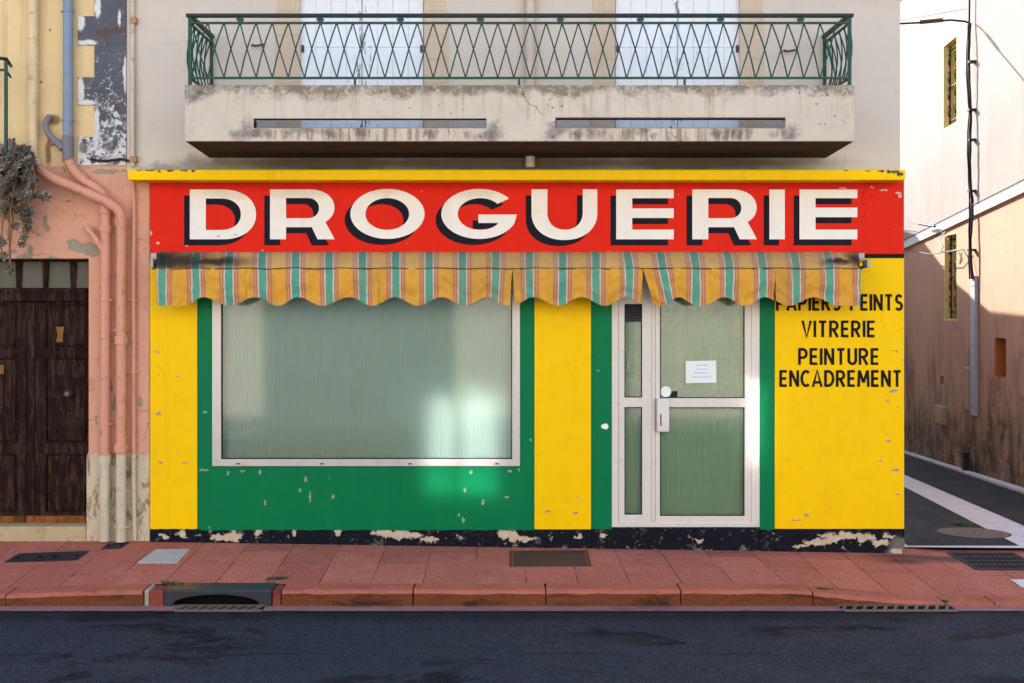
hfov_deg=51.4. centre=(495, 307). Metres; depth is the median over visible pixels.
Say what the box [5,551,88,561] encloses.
manhole cover
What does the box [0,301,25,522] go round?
door leaf
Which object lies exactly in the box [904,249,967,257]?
wall wire
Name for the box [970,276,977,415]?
cable duct
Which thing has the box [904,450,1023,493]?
alley kerb strip
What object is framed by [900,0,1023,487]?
alley house
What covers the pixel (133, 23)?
drainpipe
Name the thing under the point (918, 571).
pavement
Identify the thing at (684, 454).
shop door
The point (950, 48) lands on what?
window
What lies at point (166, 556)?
manhole cover
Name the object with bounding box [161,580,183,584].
weed
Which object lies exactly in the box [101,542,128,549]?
manhole cover
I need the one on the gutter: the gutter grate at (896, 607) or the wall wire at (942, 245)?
the gutter grate at (896, 607)
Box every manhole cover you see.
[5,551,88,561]
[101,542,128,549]
[137,549,189,562]
[509,550,590,566]
[935,527,1011,538]
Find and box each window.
[0,262,87,287]
[212,269,519,465]
[943,34,956,130]
[944,232,956,320]
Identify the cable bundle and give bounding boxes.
[900,0,975,278]
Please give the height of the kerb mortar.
0.137 m
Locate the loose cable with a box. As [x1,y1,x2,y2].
[90,157,128,161]
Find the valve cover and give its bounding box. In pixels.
[265,577,281,580]
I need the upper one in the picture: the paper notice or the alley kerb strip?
the paper notice
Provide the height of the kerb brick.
0.135 m
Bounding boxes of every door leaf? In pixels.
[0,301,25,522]
[26,301,88,522]
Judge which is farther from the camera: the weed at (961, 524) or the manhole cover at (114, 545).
the weed at (961, 524)
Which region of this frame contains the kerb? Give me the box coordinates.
[0,583,1023,605]
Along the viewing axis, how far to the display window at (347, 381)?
9.59 m
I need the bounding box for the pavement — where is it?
[0,541,1023,595]
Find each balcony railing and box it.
[0,57,12,151]
[186,13,853,84]
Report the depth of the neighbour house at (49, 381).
9.50 m
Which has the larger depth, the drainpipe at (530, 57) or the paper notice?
the paper notice
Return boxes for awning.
[150,252,869,305]
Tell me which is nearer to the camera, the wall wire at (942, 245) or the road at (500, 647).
the road at (500, 647)
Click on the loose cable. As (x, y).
(110, 160)
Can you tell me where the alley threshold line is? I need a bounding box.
[905,546,1023,547]
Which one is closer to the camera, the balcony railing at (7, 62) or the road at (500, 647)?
the road at (500, 647)
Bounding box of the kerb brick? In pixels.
[273,584,284,605]
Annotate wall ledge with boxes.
[904,179,1023,239]
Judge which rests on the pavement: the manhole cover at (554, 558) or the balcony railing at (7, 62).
the manhole cover at (554, 558)
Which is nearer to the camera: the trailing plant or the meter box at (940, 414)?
the trailing plant
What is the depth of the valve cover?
8.42 m
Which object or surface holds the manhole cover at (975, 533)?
on the alley road at (925, 518)
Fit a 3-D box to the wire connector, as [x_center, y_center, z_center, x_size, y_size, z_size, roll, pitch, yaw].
[7.566,-1.456,18.682,0.044,0.145,0.686,0,0,0]
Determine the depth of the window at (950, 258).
18.17 m
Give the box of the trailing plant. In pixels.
[0,138,51,275]
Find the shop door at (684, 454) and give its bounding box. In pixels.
[611,270,759,526]
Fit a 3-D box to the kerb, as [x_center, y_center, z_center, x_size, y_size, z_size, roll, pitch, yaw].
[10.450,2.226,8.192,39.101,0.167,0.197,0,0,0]
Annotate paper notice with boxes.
[686,361,715,382]
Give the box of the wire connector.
[918,222,935,227]
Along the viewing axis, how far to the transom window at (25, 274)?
9.70 m
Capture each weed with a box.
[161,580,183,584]
[952,521,969,525]
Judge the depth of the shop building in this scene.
9.49 m
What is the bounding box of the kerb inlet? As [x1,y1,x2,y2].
[164,583,276,605]
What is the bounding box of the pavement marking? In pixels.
[1011,579,1023,586]
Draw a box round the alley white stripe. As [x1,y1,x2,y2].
[904,475,1023,545]
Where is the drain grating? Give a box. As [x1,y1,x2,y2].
[947,552,1023,569]
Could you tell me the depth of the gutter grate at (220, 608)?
8.01 m
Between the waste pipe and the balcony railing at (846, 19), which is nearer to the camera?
the balcony railing at (846, 19)
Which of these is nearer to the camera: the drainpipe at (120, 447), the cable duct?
the drainpipe at (120, 447)
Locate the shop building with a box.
[127,0,904,584]
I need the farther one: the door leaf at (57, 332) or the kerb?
the door leaf at (57, 332)
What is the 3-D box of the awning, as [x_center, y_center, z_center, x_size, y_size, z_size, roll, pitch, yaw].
[0.104,-0.261,9.325,6.285,0.483,0.289,0,0,0]
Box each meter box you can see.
[935,405,946,424]
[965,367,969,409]
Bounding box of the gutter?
[0,605,1023,610]
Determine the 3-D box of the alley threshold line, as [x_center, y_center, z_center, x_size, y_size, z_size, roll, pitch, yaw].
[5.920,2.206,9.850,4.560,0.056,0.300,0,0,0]
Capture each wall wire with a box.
[901,7,960,13]
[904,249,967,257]
[938,232,956,251]
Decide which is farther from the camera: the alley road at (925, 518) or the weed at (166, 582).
the alley road at (925, 518)
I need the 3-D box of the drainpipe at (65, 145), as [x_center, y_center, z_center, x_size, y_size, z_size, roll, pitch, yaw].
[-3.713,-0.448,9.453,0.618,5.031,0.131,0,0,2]
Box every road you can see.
[0,611,1023,682]
[904,454,1023,549]
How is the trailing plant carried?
hanging from the neighbour house at (49, 381)
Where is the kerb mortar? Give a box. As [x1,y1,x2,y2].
[145,584,155,605]
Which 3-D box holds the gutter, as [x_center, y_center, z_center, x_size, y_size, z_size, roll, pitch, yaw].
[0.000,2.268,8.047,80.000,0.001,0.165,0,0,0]
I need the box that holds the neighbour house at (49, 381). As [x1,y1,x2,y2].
[0,0,149,540]
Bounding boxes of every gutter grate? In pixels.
[172,604,265,611]
[838,604,958,611]
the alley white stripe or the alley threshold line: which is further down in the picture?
the alley threshold line
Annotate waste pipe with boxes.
[962,451,968,470]
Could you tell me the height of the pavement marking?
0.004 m
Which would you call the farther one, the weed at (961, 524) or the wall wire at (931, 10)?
the wall wire at (931, 10)
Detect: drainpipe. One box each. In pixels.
[27,0,127,542]
[42,0,111,541]
[129,0,137,539]
[525,0,534,167]
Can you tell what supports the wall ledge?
attached to the alley house at (934, 113)
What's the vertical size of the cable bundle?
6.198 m
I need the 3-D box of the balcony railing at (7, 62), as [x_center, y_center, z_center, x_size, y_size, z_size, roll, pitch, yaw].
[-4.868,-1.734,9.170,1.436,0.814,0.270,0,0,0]
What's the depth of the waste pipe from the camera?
16.86 m

